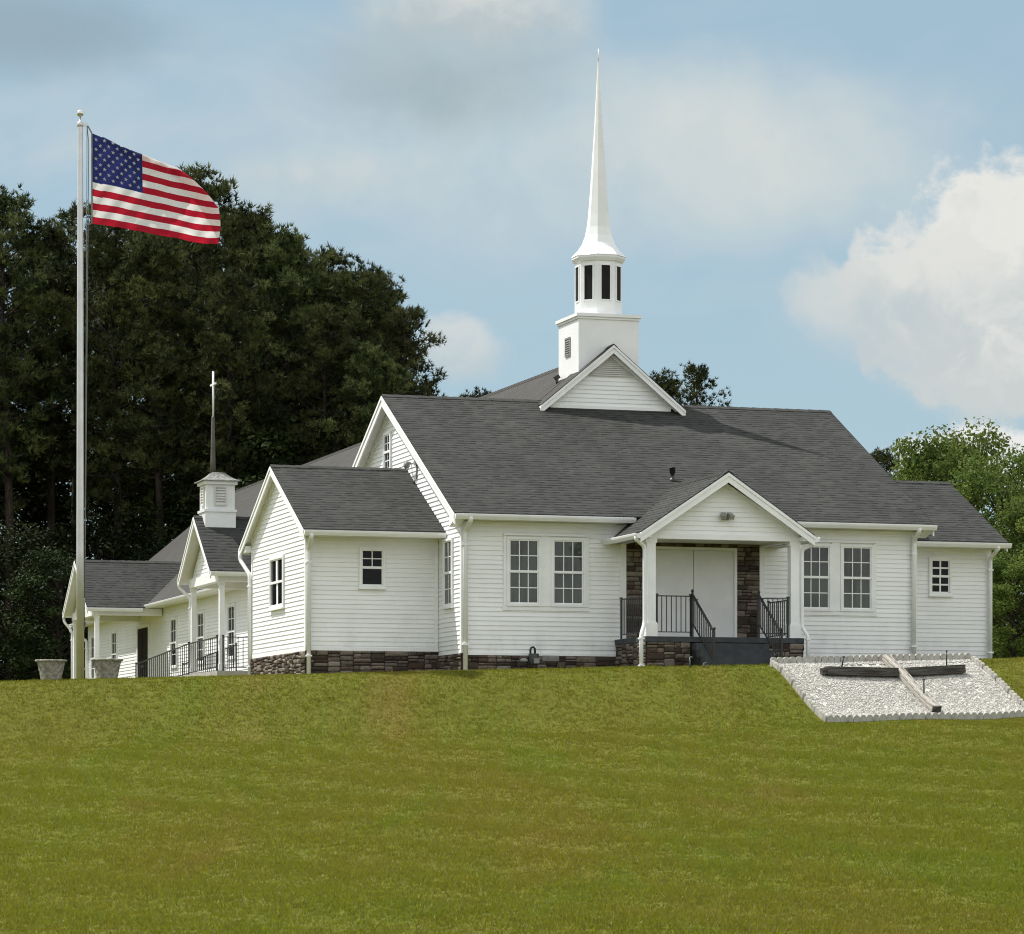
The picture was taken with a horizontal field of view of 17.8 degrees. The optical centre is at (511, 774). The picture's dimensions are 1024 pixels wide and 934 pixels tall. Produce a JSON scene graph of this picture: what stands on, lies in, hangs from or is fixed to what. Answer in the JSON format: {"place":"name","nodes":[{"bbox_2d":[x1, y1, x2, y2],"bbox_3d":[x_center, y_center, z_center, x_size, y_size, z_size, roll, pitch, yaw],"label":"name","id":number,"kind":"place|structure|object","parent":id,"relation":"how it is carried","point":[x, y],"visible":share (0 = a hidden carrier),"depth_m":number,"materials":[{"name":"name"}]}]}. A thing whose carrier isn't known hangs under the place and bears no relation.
{"place":"outdoors","nodes":[
{"label":"outdoors","id":0,"kind":"place"},
{"bbox_2d":[0,656,1023,933],"bbox_3d":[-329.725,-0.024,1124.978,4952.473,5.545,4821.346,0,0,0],"label":"lawn","id":1,"kind":"structure","parent":0,"point":[490,699],"depth_m":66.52,"materials":[{"name":"green plant"}]},
{"bbox_2d":[0,481,39,669],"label":"understorey tree","id":2,"kind":"object","parent":1,"relation":"on","point":[2,502],"visible":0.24,"depth_m":139.47,"materials":[{"name":"green plant"}]},
{"bbox_2d":[0,241,60,514],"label":"pine tree","id":3,"kind":"object","parent":1,"relation":"on","point":[8,298],"visible":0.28,"depth_m":136.03,"materials":[{"name":"green plant"}]},
{"bbox_2d":[0,515,84,680],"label":"understorey tree","id":4,"kind":"object","parent":1,"relation":"on","point":[5,634],"visible":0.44,"depth_m":127.27,"materials":[{"name":"green plant"}]},
{"bbox_2d":[0,546,87,680],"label":"understorey tree","id":5,"kind":"object","parent":1,"relation":"on","point":[51,560],"visible":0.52,"depth_m":125.33,"materials":[{"name":"green plant"}]},
{"bbox_2d":[0,182,90,679],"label":"pine tree","id":6,"kind":"object","parent":1,"relation":"on","point":[12,215],"visible":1,"depth_m":133.71,"materials":[{"name":"green plant"}]},
{"bbox_2d":[0,413,96,680],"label":"understorey tree","id":7,"kind":"object","parent":1,"relation":"on","point":[64,493],"visible":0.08,"depth_m":146.83,"materials":[{"name":"green plant"}]},
{"bbox_2d":[35,659,66,679],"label":"planter","id":8,"kind":"object","parent":1,"relation":"on","point":[49,669],"visible":0.96,"depth_m":69.13,"materials":[{"name":"stone"}]},
{"bbox_2d":[0,244,106,672],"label":"pine tree","id":9,"kind":"object","parent":1,"relation":"on","point":[35,473],"visible":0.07,"depth_m":145.62,"materials":[{"name":"green plant"}]},
{"bbox_2d":[0,214,117,658],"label":"pine tree","id":10,"kind":"object","parent":1,"relation":"on","point":[58,239],"visible":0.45,"depth_m":137.94,"materials":[{"name":"green plant"}]},
{"bbox_2d":[12,200,125,678],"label":"pine tree","id":11,"kind":"object","parent":1,"relation":"on","point":[71,221],"visible":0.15,"depth_m":141.72,"materials":[{"name":"green plant"}]},
{"bbox_2d":[0,474,138,679],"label":"understorey tree","id":12,"kind":"object","parent":1,"relation":"on","point":[42,547],"depth_m":148.77,"materials":[{"name":"green plant"}]},
{"bbox_2d":[76,110,88,678],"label":"flagpole","id":13,"kind":"object","parent":1,"relation":"on","point":[80,583],"visible":0.98,"depth_m":72.94,"materials":[{"name":"metal"}]},
{"bbox_2d":[87,126,219,243],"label":"flag","id":14,"kind":"object","parent":13,"relation":"attached to","point":[133,190],"visible":1,"depth_m":73.04,"materials":[{"name":"fabric"}]},
{"bbox_2d":[0,437,164,680],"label":"understorey tree","id":15,"kind":"object","parent":1,"relation":"on","point":[31,498],"visible":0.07,"depth_m":144.57,"materials":[{"name":"green plant"}]},
{"bbox_2d":[1,502,170,677],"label":"understorey tree","id":16,"kind":"object","parent":1,"relation":"on","point":[99,528],"visible":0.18,"depth_m":132.16,"materials":[{"name":"green plant"}]},
{"bbox_2d":[91,658,122,678],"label":"planter","id":17,"kind":"object","parent":1,"relation":"on","point":[106,668],"visible":0.9,"depth_m":69.84,"materials":[{"name":"stone"}]},
{"bbox_2d":[39,243,176,558],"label":"pine tree","id":18,"kind":"object","parent":1,"relation":"on","point":[123,384],"visible":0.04,"depth_m":146.98,"materials":[{"name":"green plant"}]},
{"bbox_2d":[36,224,210,559],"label":"pine tree","id":19,"kind":"object","parent":1,"relation":"on","point":[112,304],"visible":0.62,"depth_m":133.35,"materials":[{"name":"green plant"}]},
{"bbox_2d":[93,470,189,558],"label":"understorey tree","id":20,"kind":"object","parent":1,"relation":"on","point":[166,510],"depth_m":148.70,"materials":[{"name":"green plant"}]},
{"bbox_2d":[122,543,166,560],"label":"understorey tree","id":21,"kind":"object","parent":1,"relation":"on","point":[140,555],"visible":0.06,"depth_m":131.22,"materials":[{"name":"green plant"}]},
{"bbox_2d":[67,229,232,550],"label":"pine tree","id":22,"kind":"object","parent":1,"relation":"on","point":[148,532],"visible":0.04,"depth_m":142.70,"materials":[{"name":"green plant"}]},
{"bbox_2d":[91,393,211,559],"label":"understorey tree","id":23,"kind":"object","parent":1,"relation":"on","point":[141,543],"depth_m":146.23,"materials":[{"name":"green plant"}]},
{"bbox_2d":[94,231,225,550],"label":"pine tree","id":24,"kind":"object","parent":1,"relation":"on","point":[159,292],"visible":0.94,"depth_m":131.61,"materials":[{"name":"green plant"}]},
{"bbox_2d":[86,454,238,560],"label":"understorey tree","id":25,"kind":"object","parent":1,"relation":"on","point":[174,508],"visible":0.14,"depth_m":132.35,"materials":[{"name":"green plant"}]},
{"bbox_2d":[124,235,223,480],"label":"pine tree","id":26,"kind":"object","parent":1,"relation":"on","point":[191,312],"depth_m":149.65,"materials":[{"name":"green plant"}]},
{"bbox_2d":[94,162,283,506],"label":"pine tree","id":27,"kind":"object","parent":1,"relation":"on","point":[223,189],"visible":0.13,"depth_m":136.56,"materials":[{"name":"green plant"}]},
{"bbox_2d":[136,442,277,557],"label":"understorey tree","id":28,"kind":"object","parent":1,"relation":"on","point":[188,502],"visible":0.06,"depth_m":131.85,"materials":[{"name":"green plant"}]},
{"bbox_2d":[145,203,283,486],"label":"pine tree","id":29,"kind":"object","parent":1,"relation":"on","point":[221,241],"visible":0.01,"depth_m":147.58,"materials":[{"name":"green plant"}]},
{"bbox_2d":[161,266,299,521],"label":"pine tree","id":30,"kind":"object","parent":1,"relation":"on","point":[215,307],"visible":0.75,"depth_m":130.32,"materials":[{"name":"green plant"}]},
{"bbox_2d":[178,199,312,474],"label":"pine tree","id":31,"kind":"object","parent":1,"relation":"on","point":[247,221],"visible":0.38,"depth_m":133.85,"materials":[{"name":"green plant"}]},
{"bbox_2d":[219,229,293,454],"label":"pine tree","id":32,"kind":"object","parent":1,"relation":"on","point":[257,265],"visible":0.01,"depth_m":144.61,"materials":[{"name":"green plant"}]},
{"bbox_2d":[218,219,360,468],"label":"pine tree","id":33,"kind":"object","parent":1,"relation":"on","point":[294,292],"visible":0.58,"depth_m":132.71,"materials":[{"name":"green plant"}]},
{"bbox_2d":[232,410,361,489],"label":"understorey tree","id":34,"kind":"object","parent":1,"relation":"on","point":[275,458],"visible":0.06,"depth_m":130.10,"materials":[{"name":"green plant"}]},
{"bbox_2d":[261,301,375,464],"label":"pine tree","id":35,"kind":"object","parent":1,"relation":"on","point":[329,353],"visible":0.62,"depth_m":130.30,"materials":[{"name":"green plant"}]},
{"bbox_2d":[280,406,360,462],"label":"understorey tree","id":36,"kind":"object","parent":1,"relation":"on","point":[313,454],"visible":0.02,"depth_m":131.41,"materials":[{"name":"green plant"}]},
{"bbox_2d":[260,241,383,455],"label":"pine tree","id":37,"kind":"object","parent":1,"relation":"on","point":[333,257],"visible":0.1,"depth_m":135.30,"materials":[{"name":"green plant"}]},
{"bbox_2d":[283,268,416,411],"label":"pine tree","id":38,"kind":"object","parent":1,"relation":"on","point":[337,318],"depth_m":144.71,"materials":[{"name":"green plant"}]},
{"bbox_2d":[304,259,427,444],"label":"pine tree","id":39,"kind":"object","parent":1,"relation":"on","point":[368,281],"visible":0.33,"depth_m":133.59,"materials":[{"name":"green plant"}]},
{"bbox_2d":[320,340,412,453],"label":"pine tree","id":40,"kind":"object","parent":1,"relation":"on","point":[377,359],"visible":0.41,"depth_m":129.85,"materials":[{"name":"green plant"}]},
{"bbox_2d":[327,329,447,404],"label":"pine tree","id":41,"kind":"object","parent":1,"relation":"on","point":[421,379],"depth_m":146.31,"materials":[{"name":"green plant"}]},
{"bbox_2d":[336,269,446,399],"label":"pine tree","id":42,"kind":"object","parent":1,"relation":"on","point":[391,286],"visible":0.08,"depth_m":136.35,"materials":[{"name":"green plant"}]},
{"bbox_2d":[365,303,446,400],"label":"pine tree","id":43,"kind":"object","parent":1,"relation":"on","point":[411,363],"visible":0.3,"depth_m":132.94,"materials":[{"name":"green plant"}]},
{"bbox_2d":[457,386,490,397],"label":"pine tree","id":44,"kind":"object","parent":1,"relation":"on","point":[476,392],"visible":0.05,"depth_m":159.85,"materials":[{"name":"green plant"}]},
{"bbox_2d":[519,646,538,668],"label":"gas meter","id":45,"kind":"object","parent":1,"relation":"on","point":[533,658],"visible":0.97,"depth_m":75.29,"materials":[{"name":"grey paint"}]},
{"bbox_2d":[62,49,1011,678],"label":"church","id":46,"kind":"structure","parent":1,"relation":"on","point":[598,497],"depth_m":78.13,"materials":[{"name":"white wood"}]},
{"bbox_2d":[90,635,93,678],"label":"window","id":47,"kind":"structure","parent":46,"relation":"in","point":[91,637],"depth_m":121.13,"materials":[{"name":"white paint"}]},
{"bbox_2d":[111,630,117,658],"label":"window","id":48,"kind":"structure","parent":46,"relation":"in","point":[114,634],"depth_m":116.80,"materials":[{"name":"white paint"}]},
{"bbox_2d":[137,623,150,677],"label":"door","id":49,"kind":"structure","parent":46,"relation":"in","point":[143,631],"depth_m":111.42,"materials":[{"name":"black paint"}]},
{"bbox_2d":[170,616,177,668],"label":"window","id":50,"kind":"structure","parent":46,"relation":"in","point":[173,620],"depth_m":106.61,"materials":[{"name":"white paint"}]},
{"bbox_2d":[197,610,204,663],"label":"window","id":51,"kind":"structure","parent":46,"relation":"in","point":[200,614],"depth_m":102.57,"materials":[{"name":"white paint"}]},
{"bbox_2d":[227,603,235,659],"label":"window","id":52,"kind":"structure","parent":46,"relation":"in","point":[231,608],"depth_m":98.38,"materials":[{"name":"white paint"}]},
{"bbox_2d":[267,554,284,610],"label":"window","id":53,"kind":"structure","parent":46,"relation":"in","point":[276,563],"depth_m":78.78,"materials":[{"name":"white paint"}]},
{"bbox_2d":[358,547,386,589],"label":"window","id":54,"kind":"structure","parent":46,"relation":"in","point":[372,560],"depth_m":76.54,"materials":[{"name":"white paint"}]},
{"bbox_2d":[383,431,391,467],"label":"window","id":55,"kind":"structure","parent":46,"relation":"in","point":[387,436],"depth_m":81.30,"materials":[{"name":"white paint"}]},
{"bbox_2d":[441,537,453,609],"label":"window","id":56,"kind":"structure","parent":46,"relation":"in","point":[447,544],"depth_m":76.17,"materials":[{"name":"white paint"}]},
{"bbox_2d":[507,536,540,606],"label":"window","id":57,"kind":"structure","parent":46,"relation":"in","point":[523,553],"depth_m":75.61,"materials":[{"name":"white paint"}]},
{"bbox_2d":[551,537,585,606],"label":"window","id":58,"kind":"structure","parent":46,"relation":"in","point":[568,555],"depth_m":75.95,"materials":[{"name":"white paint"}]},
{"bbox_2d":[656,550,692,636],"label":"door","id":59,"kind":"structure","parent":46,"relation":"in","point":[674,568],"depth_m":76.69,"materials":[{"name":"white paint"}]},
{"bbox_2d":[693,550,733,636],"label":"door","id":60,"kind":"structure","parent":46,"relation":"in","point":[713,571],"depth_m":77.01,"materials":[{"name":"white paint"}]},
{"bbox_2d":[799,544,831,610],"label":"window","id":61,"kind":"structure","parent":46,"relation":"in","point":[818,558],"depth_m":77.81,"materials":[{"name":"white paint"}]},
{"bbox_2d":[841,544,873,611],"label":"window","id":62,"kind":"structure","parent":46,"relation":"in","point":[857,561],"depth_m":78.11,"materials":[{"name":"white paint"}]},
{"bbox_2d":[928,557,952,596],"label":"window","id":63,"kind":"structure","parent":46,"relation":"in","point":[940,568],"depth_m":80.88,"materials":[{"name":"white paint"}]},
{"bbox_2d":[649,367,705,405],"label":"pine tree","id":64,"kind":"object","parent":1,"relation":"on","point":[667,385],"visible":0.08,"depth_m":153.57,"materials":[{"name":"green plant"}]},
{"bbox_2d":[674,361,731,406],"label":"pine tree","id":65,"kind":"object","parent":1,"relation":"on","point":[699,378],"visible":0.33,"depth_m":149.27,"materials":[{"name":"green plant"}]},
{"bbox_2d":[770,660,782,671],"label":"edging block","id":66,"kind":"structure","parent":1,"relation":"on","point":[774,664],"depth_m":73.09,"materials":[{"name":"concrete"}]},
{"bbox_2d":[770,657,795,663],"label":"edging block","id":67,"kind":"structure","parent":1,"relation":"on","point":[785,660],"depth_m":73.55,"materials":[{"name":"concrete"}]},
{"bbox_2d":[781,669,794,684],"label":"edging block","id":68,"kind":"structure","parent":1,"relation":"on","point":[789,677],"depth_m":72.42,"materials":[{"name":"concrete"}]},
{"bbox_2d":[792,682,805,698],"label":"edging block","id":69,"kind":"structure","parent":1,"relation":"on","point":[800,691],"depth_m":71.81,"materials":[{"name":"concrete"}]},
{"bbox_2d":[796,656,820,662],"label":"edging block","id":70,"kind":"structure","parent":1,"relation":"on","point":[805,659],"depth_m":73.71,"materials":[{"name":"concrete"}]},
{"bbox_2d":[803,696,816,711],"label":"edging block","id":71,"kind":"structure","parent":1,"relation":"on","point":[808,701],"depth_m":71.23,"materials":[{"name":"concrete"}]},
{"bbox_2d":[814,707,827,721],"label":"edging block","id":72,"kind":"structure","parent":1,"relation":"on","point":[819,713],"depth_m":70.62,"materials":[{"name":"concrete"}]},
{"bbox_2d":[821,656,846,662],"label":"edging block","id":73,"kind":"structure","parent":1,"relation":"on","point":[824,659],"depth_m":73.89,"materials":[{"name":"concrete"}]},
{"bbox_2d":[827,715,852,721],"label":"edging block","id":74,"kind":"structure","parent":1,"relation":"on","point":[838,718],"depth_m":70.46,"materials":[{"name":"concrete"}]},
{"bbox_2d":[846,655,871,661],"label":"edging block","id":75,"kind":"structure","parent":1,"relation":"on","point":[856,658],"depth_m":74.09,"materials":[{"name":"concrete"}]},
{"bbox_2d":[853,714,879,721],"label":"edging block","id":76,"kind":"structure","parent":1,"relation":"on","point":[864,718],"depth_m":70.63,"materials":[{"name":"concrete"}]},
{"bbox_2d":[871,654,896,660],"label":"edging block","id":77,"kind":"structure","parent":1,"relation":"on","point":[878,657],"depth_m":74.24,"materials":[{"name":"concrete"}]},
{"bbox_2d":[870,446,900,476],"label":"pine tree","id":78,"kind":"object","parent":1,"relation":"on","point":[878,455],"visible":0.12,"depth_m":127.67,"materials":[{"name":"green plant"}]},
{"bbox_2d":[879,713,905,720],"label":"edging block","id":79,"kind":"structure","parent":1,"relation":"on","point":[894,716],"depth_m":70.82,"materials":[{"name":"concrete"}]},
{"bbox_2d":[896,653,921,660],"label":"edging block","id":80,"kind":"structure","parent":1,"relation":"on","point":[906,657],"depth_m":74.46,"materials":[{"name":"concrete"}]},
{"bbox_2d":[905,713,931,719],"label":"edging block","id":81,"kind":"structure","parent":1,"relation":"on","point":[909,716],"depth_m":71.00,"materials":[{"name":"concrete"}]},
{"bbox_2d":[921,653,945,660],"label":"edging block","id":82,"kind":"structure","parent":1,"relation":"on","point":[926,657],"depth_m":74.63,"materials":[{"name":"concrete"}]},
{"bbox_2d":[932,712,957,719],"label":"edging block","id":83,"kind":"structure","parent":1,"relation":"on","point":[940,715],"depth_m":71.19,"materials":[{"name":"concrete"}]},
{"bbox_2d":[889,432,1004,530],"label":"broadleaf tree","id":84,"kind":"object","parent":1,"relation":"on","point":[905,473],"visible":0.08,"depth_m":111.84,"materials":[{"name":"green plant"}]},
{"bbox_2d":[947,653,970,659],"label":"edging block","id":85,"kind":"structure","parent":1,"relation":"on","point":[961,656],"depth_m":74.83,"materials":[{"name":"concrete"}]},
{"bbox_2d":[897,416,1023,653],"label":"broadleaf tree","id":86,"kind":"object","parent":1,"relation":"on","point":[943,467],"visible":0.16,"depth_m":107.51,"materials":[{"name":"green plant"}]},
{"bbox_2d":[958,712,983,719],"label":"edging block","id":87,"kind":"structure","parent":1,"relation":"on","point":[968,715],"depth_m":71.38,"materials":[{"name":"concrete"}]},
{"bbox_2d":[970,656,984,668],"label":"edging block","id":88,"kind":"structure","parent":1,"relation":"on","point":[978,662],"depth_m":74.52,"materials":[{"name":"concrete"}]},
{"bbox_2d":[935,443,1023,657],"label":"broadleaf tree","id":89,"kind":"object","parent":1,"relation":"on","point":[989,481],"visible":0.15,"depth_m":103.43,"materials":[{"name":"green plant"}]},
{"bbox_2d":[983,666,997,680],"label":"edging block","id":90,"kind":"structure","parent":1,"relation":"on","point":[988,670],"depth_m":73.88,"materials":[{"name":"concrete"}]},
{"bbox_2d":[983,711,1008,718],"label":"edging block","id":91,"kind":"structure","parent":1,"relation":"on","point":[996,715],"depth_m":71.56,"materials":[{"name":"concrete"}]},
{"bbox_2d":[996,678,1010,692],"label":"edging block","id":92,"kind":"structure","parent":1,"relation":"on","point":[1004,685],"depth_m":73.26,"materials":[{"name":"concrete"}]},
{"bbox_2d":[990,494,1023,657],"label":"broadleaf tree","id":93,"kind":"object","parent":1,"relation":"on","point":[1017,508],"visible":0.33,"depth_m":100.39,"materials":[{"name":"green plant"}]},
{"bbox_2d":[992,548,1023,658],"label":"broadleaf tree","id":94,"kind":"object","parent":1,"relation":"on","point":[1011,574],"visible":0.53,"depth_m":98.38,"materials":[{"name":"green plant"}]},
{"bbox_2d":[1008,690,1022,704],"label":"edging block","id":95,"kind":"structure","parent":1,"relation":"on","point":[1012,694],"depth_m":72.72,"materials":[{"name":"concrete"}]},
{"bbox_2d":[1008,710,1023,717],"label":"edging block","id":96,"kind":"structure","parent":1,"relation":"on","point":[1016,713],"depth_m":71.70,"materials":[{"name":"concrete"}]},
{"bbox_2d":[0,0,1023,624],"label":"sky","id":97,"kind":"structure","parent":0,"point":[813,204],"materials":[{"name":"blue"}]},
{"bbox_2d":[778,659,1023,715],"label":"gravel","id":98,"kind":"structure","parent":0,"point":[975,688],"depth_m":72.55,"materials":[{"name":"white gravel"}]},
{"bbox_2d":[819,650,965,712],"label":"wooden cross","id":99,"kind":"object","parent":98,"relation":"on","point":[909,682],"visible":1,"depth_m":73.03,"materials":[{"name":"wood"}]}
]}

